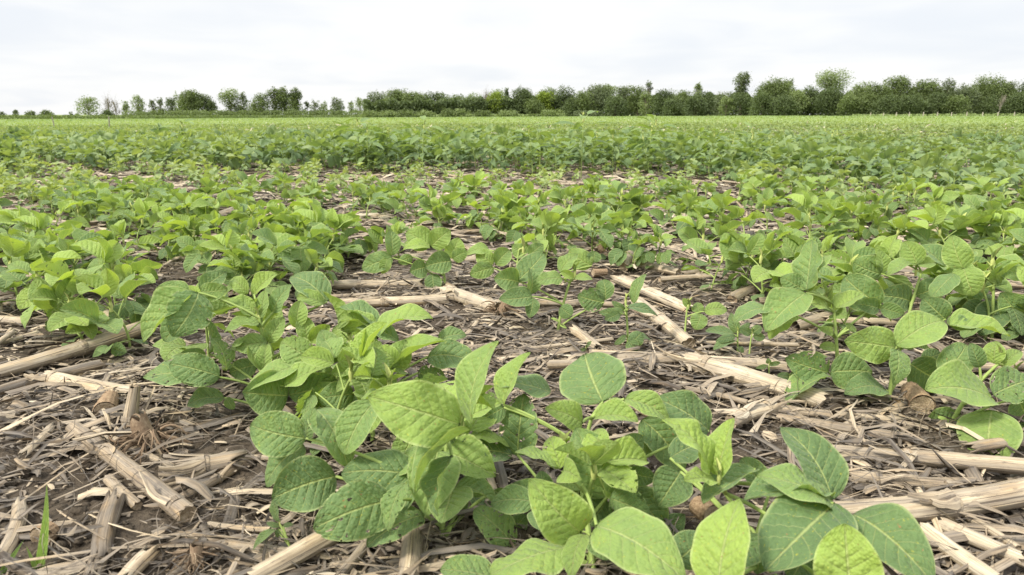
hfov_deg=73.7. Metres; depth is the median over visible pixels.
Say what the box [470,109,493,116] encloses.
bush
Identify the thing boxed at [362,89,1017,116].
wood undergrowth
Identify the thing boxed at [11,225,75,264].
soybean plant
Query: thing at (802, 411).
corn stalk
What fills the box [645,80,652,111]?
tree
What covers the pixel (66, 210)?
soybean plant
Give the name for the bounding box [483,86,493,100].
tree
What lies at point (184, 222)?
soybean plant
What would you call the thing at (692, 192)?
soybean plant
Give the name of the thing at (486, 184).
soybean plant
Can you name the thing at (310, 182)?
soybean plant
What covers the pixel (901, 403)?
corn stalk
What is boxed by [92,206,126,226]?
soybean plant
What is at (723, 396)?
corn stalk
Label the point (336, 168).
corn stalk
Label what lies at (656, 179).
soybean plant
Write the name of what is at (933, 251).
soybean plant
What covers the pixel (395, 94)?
tree
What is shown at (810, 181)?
soybean plant
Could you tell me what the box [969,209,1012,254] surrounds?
soybean plant
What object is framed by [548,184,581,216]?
soybean plant
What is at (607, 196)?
soybean plant
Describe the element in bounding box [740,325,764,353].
pigweed
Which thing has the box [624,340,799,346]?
corn stalk
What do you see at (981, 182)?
soybean plant
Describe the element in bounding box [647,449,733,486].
corn stalk
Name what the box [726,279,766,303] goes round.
corn stalk
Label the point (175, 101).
tree
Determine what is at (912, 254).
soybean plant
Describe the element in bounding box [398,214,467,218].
corn stalk
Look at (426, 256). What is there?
corn stalk
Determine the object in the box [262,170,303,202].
soybean plant
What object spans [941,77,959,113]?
tree
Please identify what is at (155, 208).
soybean plant
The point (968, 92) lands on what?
tree
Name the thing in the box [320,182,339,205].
soybean plant
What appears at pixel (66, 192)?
soybean plant
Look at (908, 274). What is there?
corn stalk
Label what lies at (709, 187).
soybean plant
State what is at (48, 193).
soybean plant
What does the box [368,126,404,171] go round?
pigweed
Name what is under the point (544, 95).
tree
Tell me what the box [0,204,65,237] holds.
soybean plant
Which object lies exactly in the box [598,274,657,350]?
pigweed
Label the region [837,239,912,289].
soybean plant
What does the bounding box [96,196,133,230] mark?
soybean plant
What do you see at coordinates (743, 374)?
corn stalk
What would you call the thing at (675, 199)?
soybean plant
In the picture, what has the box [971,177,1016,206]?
soybean plant
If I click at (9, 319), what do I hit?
corn stalk
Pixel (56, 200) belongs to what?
soybean plant
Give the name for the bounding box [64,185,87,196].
soybean plant
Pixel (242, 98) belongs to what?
tree
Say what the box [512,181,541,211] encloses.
soybean plant
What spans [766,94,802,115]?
tree
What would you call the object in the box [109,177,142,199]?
soybean plant
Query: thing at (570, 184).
corn stalk
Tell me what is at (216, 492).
corn stalk
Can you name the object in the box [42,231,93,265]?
soybean plant
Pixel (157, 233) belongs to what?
soybean plant
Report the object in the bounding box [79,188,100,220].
soybean plant
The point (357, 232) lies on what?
corn stalk
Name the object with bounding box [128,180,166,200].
soybean plant
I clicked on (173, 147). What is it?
pigweed
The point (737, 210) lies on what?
soybean plant
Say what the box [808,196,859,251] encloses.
soybean plant
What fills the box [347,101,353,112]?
tree
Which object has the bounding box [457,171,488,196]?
soybean plant
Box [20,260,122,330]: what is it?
soybean plant
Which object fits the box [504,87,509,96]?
tree
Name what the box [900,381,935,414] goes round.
corn cob
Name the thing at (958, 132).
distant soybean foliage
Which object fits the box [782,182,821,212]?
soybean plant
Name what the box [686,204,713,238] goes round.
soybean plant
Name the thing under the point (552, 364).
corn stalk
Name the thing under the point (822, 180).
soybean plant
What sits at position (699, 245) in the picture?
soybean plant
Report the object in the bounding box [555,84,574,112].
tree
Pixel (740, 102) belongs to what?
tree
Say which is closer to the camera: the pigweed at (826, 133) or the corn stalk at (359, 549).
the corn stalk at (359, 549)
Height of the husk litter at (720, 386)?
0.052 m
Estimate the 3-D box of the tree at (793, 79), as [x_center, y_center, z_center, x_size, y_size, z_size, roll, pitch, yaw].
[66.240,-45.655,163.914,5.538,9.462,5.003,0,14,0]
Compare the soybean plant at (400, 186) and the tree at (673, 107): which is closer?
the soybean plant at (400, 186)
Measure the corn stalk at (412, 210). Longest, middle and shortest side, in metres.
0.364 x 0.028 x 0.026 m
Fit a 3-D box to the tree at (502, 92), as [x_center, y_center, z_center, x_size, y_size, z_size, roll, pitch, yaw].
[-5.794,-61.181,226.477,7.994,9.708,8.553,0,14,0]
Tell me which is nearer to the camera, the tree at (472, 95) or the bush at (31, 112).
the tree at (472, 95)
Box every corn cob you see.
[29,521,59,545]
[92,390,119,417]
[591,269,607,276]
[689,495,717,521]
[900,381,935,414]
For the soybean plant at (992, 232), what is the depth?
1.89 m
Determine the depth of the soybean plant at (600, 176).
3.32 m
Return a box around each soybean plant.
[0,189,12,206]
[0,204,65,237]
[0,206,12,228]
[0,229,86,292]
[0,231,34,265]
[0,237,47,310]
[0,250,81,313]
[4,231,53,286]
[11,210,81,255]
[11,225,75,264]
[12,205,54,231]
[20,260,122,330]
[24,228,114,280]
[27,200,90,236]
[28,273,108,345]
[29,193,61,216]
[37,188,59,210]
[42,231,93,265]
[50,184,84,196]
[51,224,103,268]
[53,187,95,219]
[59,268,160,356]
[61,197,92,220]
[62,196,86,217]
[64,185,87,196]
[68,200,99,228]
[69,180,108,209]
[70,237,162,311]
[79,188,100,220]
[80,194,102,217]
[81,241,146,271]
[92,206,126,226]
[94,187,127,222]
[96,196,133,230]
[96,219,161,263]
[101,190,135,224]
[103,264,157,322]
[106,196,158,235]
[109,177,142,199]
[112,205,152,234]
[114,175,163,200]
[117,197,163,246]
[125,204,173,242]
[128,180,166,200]
[140,179,169,197]
[140,270,340,414]
[142,183,169,205]
[148,191,166,221]
[150,193,212,219]
[151,181,174,210]
[151,217,206,255]
[152,284,235,361]
[156,226,184,261]
[157,187,180,213]
[157,210,200,260]
[159,193,182,213]
[160,214,219,262]
[170,187,193,213]
[173,215,218,259]
[176,236,217,280]
[178,192,224,230]
[189,177,230,207]
[190,191,241,232]
[193,199,244,230]
[198,210,228,251]
[199,229,258,294]
[208,253,287,298]
[218,199,282,244]
[221,196,266,236]
[221,243,259,279]
[222,231,251,256]
[222,233,302,294]
[223,215,264,261]
[225,188,249,213]
[227,175,261,203]
[231,298,295,359]
[233,171,274,197]
[235,221,289,272]
[238,234,265,270]
[239,196,258,214]
[245,206,265,227]
[250,341,527,547]
[251,223,341,274]
[256,197,315,228]
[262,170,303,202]
[267,202,303,226]
[272,213,345,264]
[278,201,296,211]
[281,214,311,245]
[289,203,363,259]
[290,185,328,210]
[290,197,336,228]
[295,181,322,204]
[295,249,343,296]
[295,321,408,454]
[300,178,325,198]
[307,237,343,279]
[309,208,359,272]
[313,291,377,401]
[314,300,471,443]
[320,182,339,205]
[328,210,377,256]
[329,226,367,254]
[338,187,366,207]
[340,184,388,218]
[341,347,463,452]
[343,182,368,211]
[362,225,466,287]
[364,184,393,212]
[368,178,397,205]
[368,220,423,258]
[379,190,398,214]
[380,182,399,206]
[383,181,403,203]
[385,188,427,220]
[387,215,431,250]
[394,185,425,216]
[399,380,509,522]
[400,174,425,194]
[411,183,463,222]
[417,193,456,222]
[430,197,456,227]
[440,178,474,208]
[440,393,685,574]
[456,198,490,228]
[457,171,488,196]
[466,236,600,278]
[468,174,489,198]
[468,193,498,223]
[479,201,524,241]
[481,207,519,241]
[482,352,711,495]
[486,178,499,197]
[486,181,518,208]
[490,190,518,230]
[490,428,648,559]
[494,192,534,230]
[494,252,613,329]
[496,188,512,203]
[506,207,537,247]
[509,202,566,241]
[510,179,524,197]
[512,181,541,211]
[514,210,560,265]
[522,190,569,233]
[535,218,570,245]
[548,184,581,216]
[555,209,621,259]
[561,184,595,216]
[561,188,584,210]
[568,178,619,203]
[570,202,605,241]
[574,178,608,203]
[582,201,638,244]
[587,174,598,193]
[593,191,611,208]
[596,174,613,183]
[598,217,637,250]
[601,193,620,211]
[604,180,644,212]
[608,227,656,269]
[614,212,652,251]
[623,192,650,215]
[624,178,645,191]
[630,418,935,574]
[631,194,652,220]
[633,223,677,268]
[641,177,658,198]
[646,179,672,202]
[648,197,685,235]
[656,178,686,205]
[662,175,684,194]
[665,195,700,221]
[668,177,705,201]
[668,198,688,221]
[670,209,750,267]
[675,193,706,233]
[678,188,699,199]
[681,231,749,290]
[682,297,726,331]
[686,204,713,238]
[700,181,718,198]
[700,202,744,239]
[701,189,742,239]
[719,230,792,300]
[722,233,783,290]
[723,205,772,247]
[730,169,753,205]
[733,240,904,404]
[735,178,764,192]
[741,173,777,202]
[741,176,762,211]
[743,187,800,233]
[757,175,790,202]
[759,178,789,208]
[765,219,806,280]
[770,238,819,292]
[773,207,851,249]
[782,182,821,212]
[782,234,846,293]
[784,190,838,240]
[785,176,820,202]
[794,181,824,220]
[803,175,840,206]
[807,236,887,310]
[808,189,865,233]
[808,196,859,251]
[817,272,890,337]
[834,201,883,241]
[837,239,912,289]
[841,195,878,231]
[844,297,1010,400]
[845,192,876,219]
[850,211,909,240]
[853,234,942,311]
[858,189,892,231]
[862,195,902,218]
[869,214,930,260]
[872,179,912,218]
[884,182,927,212]
[886,175,925,209]
[887,204,950,243]
[905,180,938,210]
[906,183,959,223]
[906,204,988,255]
[912,244,1023,308]
[924,200,959,234]
[924,341,1023,456]
[926,201,991,253]
[928,190,965,207]
[928,235,1023,340]
[928,251,991,298]
[935,184,986,205]
[945,261,1023,339]
[957,177,999,210]
[963,194,1020,237]
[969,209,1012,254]
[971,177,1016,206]
[971,201,1023,244]
[978,208,1023,254]
[980,191,1023,234]
[984,223,1023,259]
[1001,208,1023,244]
[1001,266,1023,340]
[1008,228,1023,258]
[1015,188,1023,203]
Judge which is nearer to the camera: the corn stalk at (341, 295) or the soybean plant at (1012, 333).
the soybean plant at (1012, 333)
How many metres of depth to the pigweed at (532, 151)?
4.55 m
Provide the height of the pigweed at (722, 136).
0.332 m
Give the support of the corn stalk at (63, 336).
on the ground at (140, 515)
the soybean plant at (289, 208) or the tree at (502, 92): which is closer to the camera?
the soybean plant at (289, 208)
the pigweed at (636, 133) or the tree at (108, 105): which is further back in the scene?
the tree at (108, 105)
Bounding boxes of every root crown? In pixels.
[108,411,193,464]
[165,537,223,574]
[480,300,523,317]
[588,242,613,252]
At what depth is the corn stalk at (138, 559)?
0.61 m
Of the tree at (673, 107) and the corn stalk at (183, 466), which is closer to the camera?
the corn stalk at (183, 466)
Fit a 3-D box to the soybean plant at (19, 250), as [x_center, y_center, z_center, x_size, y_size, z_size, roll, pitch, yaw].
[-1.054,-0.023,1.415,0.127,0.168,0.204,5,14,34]
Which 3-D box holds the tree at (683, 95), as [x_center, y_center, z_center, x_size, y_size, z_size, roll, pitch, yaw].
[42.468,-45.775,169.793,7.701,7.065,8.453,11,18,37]
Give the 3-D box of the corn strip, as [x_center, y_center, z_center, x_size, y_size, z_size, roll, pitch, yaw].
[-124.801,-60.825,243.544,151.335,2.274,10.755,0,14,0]
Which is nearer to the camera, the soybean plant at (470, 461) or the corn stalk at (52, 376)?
the soybean plant at (470, 461)
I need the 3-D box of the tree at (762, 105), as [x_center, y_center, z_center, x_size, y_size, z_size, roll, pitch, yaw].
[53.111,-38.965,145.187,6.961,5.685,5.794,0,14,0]
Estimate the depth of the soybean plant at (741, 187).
3.26 m
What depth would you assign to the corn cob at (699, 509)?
0.69 m
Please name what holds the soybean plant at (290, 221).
on the ground at (140, 515)
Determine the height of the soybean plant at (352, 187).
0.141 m
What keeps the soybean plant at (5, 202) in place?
on the ground at (140, 515)
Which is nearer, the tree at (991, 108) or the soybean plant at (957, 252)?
the soybean plant at (957, 252)
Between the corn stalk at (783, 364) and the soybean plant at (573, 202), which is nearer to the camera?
the corn stalk at (783, 364)
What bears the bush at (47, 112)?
on the ground at (140, 515)
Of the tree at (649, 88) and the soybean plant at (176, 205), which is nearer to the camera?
the soybean plant at (176, 205)
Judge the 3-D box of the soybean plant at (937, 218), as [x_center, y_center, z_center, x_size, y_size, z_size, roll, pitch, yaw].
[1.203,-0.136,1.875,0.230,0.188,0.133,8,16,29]
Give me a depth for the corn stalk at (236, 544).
0.65 m
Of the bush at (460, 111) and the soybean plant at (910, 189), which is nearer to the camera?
the soybean plant at (910, 189)
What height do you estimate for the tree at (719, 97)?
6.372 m
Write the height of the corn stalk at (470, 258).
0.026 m
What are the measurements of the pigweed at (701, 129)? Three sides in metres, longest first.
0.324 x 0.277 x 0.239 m
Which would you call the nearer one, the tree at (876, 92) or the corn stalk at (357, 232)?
the corn stalk at (357, 232)
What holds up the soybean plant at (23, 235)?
on the ground at (140, 515)
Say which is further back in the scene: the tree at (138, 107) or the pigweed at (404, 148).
the tree at (138, 107)
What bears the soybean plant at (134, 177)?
on the ground at (140, 515)
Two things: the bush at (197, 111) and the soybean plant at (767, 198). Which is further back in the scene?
the bush at (197, 111)
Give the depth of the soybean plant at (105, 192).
2.54 m
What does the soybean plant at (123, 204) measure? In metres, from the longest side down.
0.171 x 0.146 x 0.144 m
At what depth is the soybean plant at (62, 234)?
1.57 m
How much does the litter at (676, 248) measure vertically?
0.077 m
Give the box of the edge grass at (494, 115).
[359,113,572,116]
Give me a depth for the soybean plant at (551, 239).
2.04 m
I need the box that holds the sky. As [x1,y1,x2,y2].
[0,0,1023,114]
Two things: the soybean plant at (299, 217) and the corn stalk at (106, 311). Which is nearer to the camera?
the corn stalk at (106, 311)
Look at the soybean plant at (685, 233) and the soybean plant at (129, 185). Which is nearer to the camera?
the soybean plant at (685, 233)
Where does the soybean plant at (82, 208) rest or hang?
on the ground at (140, 515)
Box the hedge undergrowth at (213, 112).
[121,109,363,118]
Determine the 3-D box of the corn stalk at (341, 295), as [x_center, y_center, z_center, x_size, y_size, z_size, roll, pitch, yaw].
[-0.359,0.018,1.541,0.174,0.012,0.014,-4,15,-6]
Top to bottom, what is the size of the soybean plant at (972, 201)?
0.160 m
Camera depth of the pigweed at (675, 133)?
5.76 m
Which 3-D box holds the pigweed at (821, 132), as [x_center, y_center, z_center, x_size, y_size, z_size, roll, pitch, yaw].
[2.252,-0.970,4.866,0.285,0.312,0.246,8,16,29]
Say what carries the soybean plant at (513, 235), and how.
on the ground at (140, 515)
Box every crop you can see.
[0,115,1023,121]
[0,117,1023,127]
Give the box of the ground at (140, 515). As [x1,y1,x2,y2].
[0,115,1023,574]
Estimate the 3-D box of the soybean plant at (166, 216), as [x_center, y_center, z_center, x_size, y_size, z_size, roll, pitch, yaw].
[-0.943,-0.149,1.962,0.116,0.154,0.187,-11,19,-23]
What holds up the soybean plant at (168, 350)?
on the ground at (140, 515)
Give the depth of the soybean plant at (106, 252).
1.37 m
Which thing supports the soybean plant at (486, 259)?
on the ground at (140, 515)
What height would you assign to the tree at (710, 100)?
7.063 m
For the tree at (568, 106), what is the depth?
188.21 m
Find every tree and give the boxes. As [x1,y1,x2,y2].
[74,95,102,114]
[102,92,115,113]
[111,95,121,114]
[120,100,129,112]
[128,94,146,110]
[148,99,157,112]
[155,97,165,110]
[164,96,176,111]
[173,88,208,113]
[173,91,182,113]
[199,93,216,110]
[206,100,219,113]
[214,88,239,110]
[226,102,241,114]
[236,91,248,111]
[249,92,274,113]
[265,86,280,109]
[272,86,291,111]
[285,98,304,110]
[287,87,302,107]
[303,101,310,112]
[310,99,321,110]
[318,101,327,114]
[330,97,344,110]
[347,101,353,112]
[352,97,362,111]
[361,90,389,104]
[384,87,405,101]
[399,90,426,109]
[425,90,442,100]
[433,92,449,100]
[465,91,481,98]
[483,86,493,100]
[484,88,504,96]
[486,91,508,113]
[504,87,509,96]
[508,84,537,116]
[519,98,547,116]
[534,91,557,113]
[536,86,558,99]
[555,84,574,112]
[562,95,587,115]
[570,87,600,115]
[580,83,615,115]
[598,85,617,97]
[600,93,628,115]
[614,85,634,115]
[624,84,652,115]
[638,91,655,115]
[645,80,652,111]
[651,88,678,115]
[660,97,684,115]
[670,89,692,115]
[680,93,709,115]
[691,82,702,95]
[692,90,717,115]
[708,91,738,115]
[718,95,734,115]
[728,92,754,115]
[732,71,752,109]
[747,91,773,115]
[750,74,794,115]
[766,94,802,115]
[782,89,813,115]
[785,77,796,90]
[793,84,821,115]
[807,84,851,115]
[813,67,855,91]
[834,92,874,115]
[845,81,873,113]
[860,81,899,113]
[868,92,908,115]
[883,75,921,115]
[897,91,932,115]
[910,78,949,113]
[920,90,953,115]
[940,94,973,115]
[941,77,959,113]
[951,82,982,113]
[967,72,1016,113]
[974,94,1013,115]
[996,95,1006,114]
[1000,79,1018,113]
[1002,92,1023,115]
[1007,82,1023,112]
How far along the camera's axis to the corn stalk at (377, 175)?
4.32 m
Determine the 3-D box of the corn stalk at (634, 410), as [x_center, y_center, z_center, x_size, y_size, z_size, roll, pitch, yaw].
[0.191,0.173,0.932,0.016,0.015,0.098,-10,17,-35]
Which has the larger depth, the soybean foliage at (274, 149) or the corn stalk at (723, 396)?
the soybean foliage at (274, 149)
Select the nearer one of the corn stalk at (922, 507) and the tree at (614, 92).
the corn stalk at (922, 507)
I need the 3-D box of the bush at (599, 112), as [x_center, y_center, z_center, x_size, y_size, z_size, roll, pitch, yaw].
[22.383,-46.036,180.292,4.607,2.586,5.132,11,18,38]
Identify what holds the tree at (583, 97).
on the ground at (140, 515)
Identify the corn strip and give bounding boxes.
[0,114,358,118]
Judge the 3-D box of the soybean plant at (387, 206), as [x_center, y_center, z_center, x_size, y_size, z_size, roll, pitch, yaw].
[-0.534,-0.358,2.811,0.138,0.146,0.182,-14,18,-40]
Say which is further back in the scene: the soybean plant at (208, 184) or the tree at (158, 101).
the tree at (158, 101)
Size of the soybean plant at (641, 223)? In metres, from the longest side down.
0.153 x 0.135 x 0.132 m
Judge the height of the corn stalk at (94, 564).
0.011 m
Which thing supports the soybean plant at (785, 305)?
on the ground at (140, 515)
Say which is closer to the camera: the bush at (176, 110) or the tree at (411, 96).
the tree at (411, 96)
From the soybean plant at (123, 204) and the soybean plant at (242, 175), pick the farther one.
the soybean plant at (242, 175)
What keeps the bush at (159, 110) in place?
on the ground at (140, 515)
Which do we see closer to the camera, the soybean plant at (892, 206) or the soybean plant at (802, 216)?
the soybean plant at (802, 216)
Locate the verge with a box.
[852,113,1023,115]
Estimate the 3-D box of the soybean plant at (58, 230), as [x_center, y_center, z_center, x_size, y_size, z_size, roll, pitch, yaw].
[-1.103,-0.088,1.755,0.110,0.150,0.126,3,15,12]
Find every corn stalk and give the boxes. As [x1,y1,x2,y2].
[0,287,23,295]
[0,315,31,325]
[0,320,140,378]
[0,329,17,343]
[0,359,106,395]
[0,391,63,422]
[0,497,28,553]
[1,330,41,344]
[3,302,16,306]
[18,422,55,457]
[23,370,130,396]
[26,272,93,288]
[50,327,102,340]
[65,421,223,523]
[83,552,107,574]
[88,298,129,326]
[89,425,173,465]
[90,488,125,560]
[96,171,109,177]
[98,369,142,374]
[103,474,142,510]
[117,544,160,574]
[120,384,155,429]
[141,449,249,486]
[180,449,258,497]
[180,454,268,460]
[196,486,242,496]
[207,521,270,532]
[217,538,349,560]
[243,519,347,574]
[245,170,290,173]
[320,168,355,170]
[329,278,423,288]
[332,291,390,297]
[336,531,380,574]
[337,228,370,234]
[341,174,379,180]
[341,293,449,306]
[392,208,457,214]
[392,255,475,259]
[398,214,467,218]
[398,523,422,574]
[400,252,429,254]
[403,229,479,238]
[412,343,487,358]
[416,253,527,264]
[440,281,500,311]
[463,318,480,339]
[494,299,623,307]
[504,337,613,350]
[546,356,680,368]
[550,179,583,184]
[553,182,576,185]
[569,324,603,349]
[585,349,774,361]
[610,275,695,313]
[618,250,633,271]
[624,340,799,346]
[629,405,647,416]
[630,259,681,274]
[631,297,696,347]
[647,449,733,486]
[656,339,832,408]
[658,273,721,281]
[680,266,723,274]
[685,386,747,404]
[718,359,787,370]
[722,180,739,183]
[725,391,805,427]
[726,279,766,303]
[755,297,765,304]
[776,413,913,442]
[777,405,906,421]
[791,306,854,330]
[821,316,948,325]
[833,437,1023,474]
[833,477,1023,522]
[838,256,926,270]
[849,468,947,490]
[886,396,915,412]
[892,273,1021,282]
[893,332,1023,371]
[920,522,1001,574]
[937,508,1023,567]
[960,435,1023,452]
[961,515,1021,549]
[972,361,1023,371]
[1010,282,1023,288]
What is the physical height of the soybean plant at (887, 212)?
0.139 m
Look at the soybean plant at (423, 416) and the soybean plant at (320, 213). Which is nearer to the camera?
the soybean plant at (423, 416)
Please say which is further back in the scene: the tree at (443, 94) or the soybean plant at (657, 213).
the tree at (443, 94)
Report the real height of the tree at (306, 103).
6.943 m
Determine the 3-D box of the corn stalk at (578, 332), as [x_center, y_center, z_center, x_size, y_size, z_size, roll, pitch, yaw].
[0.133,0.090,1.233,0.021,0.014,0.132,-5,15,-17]
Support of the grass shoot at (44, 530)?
on the ground at (140, 515)
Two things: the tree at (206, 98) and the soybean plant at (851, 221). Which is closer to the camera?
the soybean plant at (851, 221)
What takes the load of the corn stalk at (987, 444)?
on the ground at (140, 515)
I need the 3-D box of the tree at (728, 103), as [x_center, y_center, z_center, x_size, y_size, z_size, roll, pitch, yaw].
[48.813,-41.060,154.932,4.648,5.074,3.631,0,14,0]
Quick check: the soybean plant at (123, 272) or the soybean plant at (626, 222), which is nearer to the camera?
the soybean plant at (123, 272)
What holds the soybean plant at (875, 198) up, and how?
on the ground at (140, 515)
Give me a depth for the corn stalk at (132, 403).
0.87 m
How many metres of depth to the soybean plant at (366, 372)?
0.79 m
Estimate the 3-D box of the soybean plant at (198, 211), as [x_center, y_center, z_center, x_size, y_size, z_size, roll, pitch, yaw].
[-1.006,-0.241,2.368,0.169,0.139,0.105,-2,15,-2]
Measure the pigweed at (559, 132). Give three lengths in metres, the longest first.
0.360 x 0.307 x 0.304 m
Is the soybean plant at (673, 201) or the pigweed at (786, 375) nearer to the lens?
the pigweed at (786, 375)
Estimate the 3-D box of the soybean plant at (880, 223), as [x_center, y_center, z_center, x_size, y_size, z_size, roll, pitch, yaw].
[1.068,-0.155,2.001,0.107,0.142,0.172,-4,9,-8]
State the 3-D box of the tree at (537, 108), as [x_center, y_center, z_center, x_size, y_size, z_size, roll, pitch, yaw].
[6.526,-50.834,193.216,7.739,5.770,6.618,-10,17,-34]
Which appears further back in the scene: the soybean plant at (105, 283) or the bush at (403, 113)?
the bush at (403, 113)
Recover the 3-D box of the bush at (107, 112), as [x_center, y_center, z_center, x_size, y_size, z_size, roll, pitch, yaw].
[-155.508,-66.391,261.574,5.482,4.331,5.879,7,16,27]
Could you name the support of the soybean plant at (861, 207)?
on the ground at (140, 515)
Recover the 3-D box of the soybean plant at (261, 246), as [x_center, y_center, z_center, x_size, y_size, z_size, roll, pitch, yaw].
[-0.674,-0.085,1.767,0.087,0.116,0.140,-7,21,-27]
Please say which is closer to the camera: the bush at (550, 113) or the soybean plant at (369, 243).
the soybean plant at (369, 243)
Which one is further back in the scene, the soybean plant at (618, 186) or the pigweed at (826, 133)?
the pigweed at (826, 133)
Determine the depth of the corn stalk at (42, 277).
1.65 m
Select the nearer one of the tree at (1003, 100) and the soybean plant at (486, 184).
the soybean plant at (486, 184)
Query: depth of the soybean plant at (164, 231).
1.89 m
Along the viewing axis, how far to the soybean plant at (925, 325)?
0.95 m
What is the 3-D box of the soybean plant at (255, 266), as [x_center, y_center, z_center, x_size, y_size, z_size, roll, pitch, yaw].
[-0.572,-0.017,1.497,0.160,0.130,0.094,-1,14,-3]
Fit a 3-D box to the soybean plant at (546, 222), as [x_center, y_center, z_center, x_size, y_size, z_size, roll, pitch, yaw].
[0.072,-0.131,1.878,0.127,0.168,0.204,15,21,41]
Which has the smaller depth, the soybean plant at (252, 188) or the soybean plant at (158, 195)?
the soybean plant at (158, 195)
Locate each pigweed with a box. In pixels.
[159,119,209,165]
[253,500,292,549]
[330,121,356,151]
[332,118,374,156]
[341,123,387,171]
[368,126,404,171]
[368,130,406,170]
[397,115,446,176]
[399,122,432,164]
[400,132,428,166]
[424,132,453,163]
[474,135,505,169]
[506,123,555,173]
[522,127,562,169]
[535,132,572,178]
[543,121,580,140]
[549,110,615,177]
[579,130,608,167]
[580,341,591,350]
[588,128,631,175]
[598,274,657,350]
[624,131,662,173]
[629,114,681,171]
[629,122,676,171]
[639,128,677,168]
[660,126,683,147]
[682,127,720,167]
[693,128,731,174]
[706,313,749,354]
[716,124,751,172]
[719,138,735,170]
[733,122,769,153]
[735,131,773,172]
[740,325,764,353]
[756,358,779,373]
[777,372,793,379]
[807,123,843,163]
[810,129,848,161]
[827,128,851,163]
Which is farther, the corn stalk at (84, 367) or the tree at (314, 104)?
the tree at (314, 104)
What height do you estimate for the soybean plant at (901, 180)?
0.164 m
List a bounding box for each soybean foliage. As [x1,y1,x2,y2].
[0,121,1023,151]
[0,123,1023,210]
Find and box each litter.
[0,150,1023,265]
[0,204,1023,574]
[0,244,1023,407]
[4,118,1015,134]
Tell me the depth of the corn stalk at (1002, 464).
0.79 m
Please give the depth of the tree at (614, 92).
205.92 m
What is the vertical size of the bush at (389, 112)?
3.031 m
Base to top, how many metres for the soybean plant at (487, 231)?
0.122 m
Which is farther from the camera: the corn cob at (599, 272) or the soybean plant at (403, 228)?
the soybean plant at (403, 228)
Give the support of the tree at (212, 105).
on the ground at (140, 515)
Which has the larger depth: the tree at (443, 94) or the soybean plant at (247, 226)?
the tree at (443, 94)
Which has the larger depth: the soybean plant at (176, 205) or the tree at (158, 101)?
the tree at (158, 101)
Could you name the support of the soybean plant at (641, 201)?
on the ground at (140, 515)
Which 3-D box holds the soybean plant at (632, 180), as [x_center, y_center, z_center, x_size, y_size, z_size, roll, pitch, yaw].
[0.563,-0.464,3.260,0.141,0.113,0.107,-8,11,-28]
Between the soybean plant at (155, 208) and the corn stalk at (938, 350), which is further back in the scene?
the soybean plant at (155, 208)
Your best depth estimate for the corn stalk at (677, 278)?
1.69 m
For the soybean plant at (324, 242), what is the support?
on the ground at (140, 515)
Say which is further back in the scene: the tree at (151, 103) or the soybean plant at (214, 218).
the tree at (151, 103)
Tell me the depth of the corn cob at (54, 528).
0.65 m
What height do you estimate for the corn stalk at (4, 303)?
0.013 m
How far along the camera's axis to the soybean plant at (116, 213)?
2.27 m
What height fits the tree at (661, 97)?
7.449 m
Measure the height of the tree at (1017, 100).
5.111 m
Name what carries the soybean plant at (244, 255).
on the ground at (140, 515)
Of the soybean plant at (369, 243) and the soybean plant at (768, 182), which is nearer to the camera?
the soybean plant at (369, 243)
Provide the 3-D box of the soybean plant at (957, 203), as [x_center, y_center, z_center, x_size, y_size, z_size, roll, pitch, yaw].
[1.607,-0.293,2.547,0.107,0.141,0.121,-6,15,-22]
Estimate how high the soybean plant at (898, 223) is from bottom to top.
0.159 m
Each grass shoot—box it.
[0,540,23,573]
[26,485,48,568]
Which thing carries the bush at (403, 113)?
on the ground at (140, 515)
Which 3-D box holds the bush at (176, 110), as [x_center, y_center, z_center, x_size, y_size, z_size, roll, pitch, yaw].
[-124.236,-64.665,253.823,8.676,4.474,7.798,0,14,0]
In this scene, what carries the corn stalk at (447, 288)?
on the ground at (140, 515)
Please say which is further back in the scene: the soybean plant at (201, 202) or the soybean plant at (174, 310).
the soybean plant at (201, 202)
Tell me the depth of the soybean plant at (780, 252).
1.58 m
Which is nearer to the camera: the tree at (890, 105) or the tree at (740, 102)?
the tree at (890, 105)
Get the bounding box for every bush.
[23,110,35,118]
[40,109,54,116]
[97,108,114,118]
[150,109,164,118]
[167,109,186,118]
[189,109,210,115]
[215,109,234,114]
[262,108,280,116]
[283,107,302,117]
[311,109,326,114]
[359,109,381,117]
[379,110,396,116]
[394,108,415,116]
[413,109,435,116]
[439,108,455,116]
[451,107,471,116]
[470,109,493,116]
[496,109,519,116]
[540,109,565,116]
[573,110,589,115]
[590,108,603,115]
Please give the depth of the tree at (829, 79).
150.57 m
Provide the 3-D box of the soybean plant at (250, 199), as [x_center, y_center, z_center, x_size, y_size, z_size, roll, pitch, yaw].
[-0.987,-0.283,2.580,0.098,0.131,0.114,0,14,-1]
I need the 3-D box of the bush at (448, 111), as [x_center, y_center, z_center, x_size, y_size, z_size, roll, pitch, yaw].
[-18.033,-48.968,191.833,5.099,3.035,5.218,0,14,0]
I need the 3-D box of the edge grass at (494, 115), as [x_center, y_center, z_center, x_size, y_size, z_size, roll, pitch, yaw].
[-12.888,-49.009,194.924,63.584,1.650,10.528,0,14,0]
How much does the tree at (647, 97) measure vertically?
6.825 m
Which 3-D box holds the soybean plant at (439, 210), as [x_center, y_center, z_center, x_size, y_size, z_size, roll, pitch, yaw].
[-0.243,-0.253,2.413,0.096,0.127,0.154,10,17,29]
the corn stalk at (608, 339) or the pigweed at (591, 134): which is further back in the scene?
the pigweed at (591, 134)

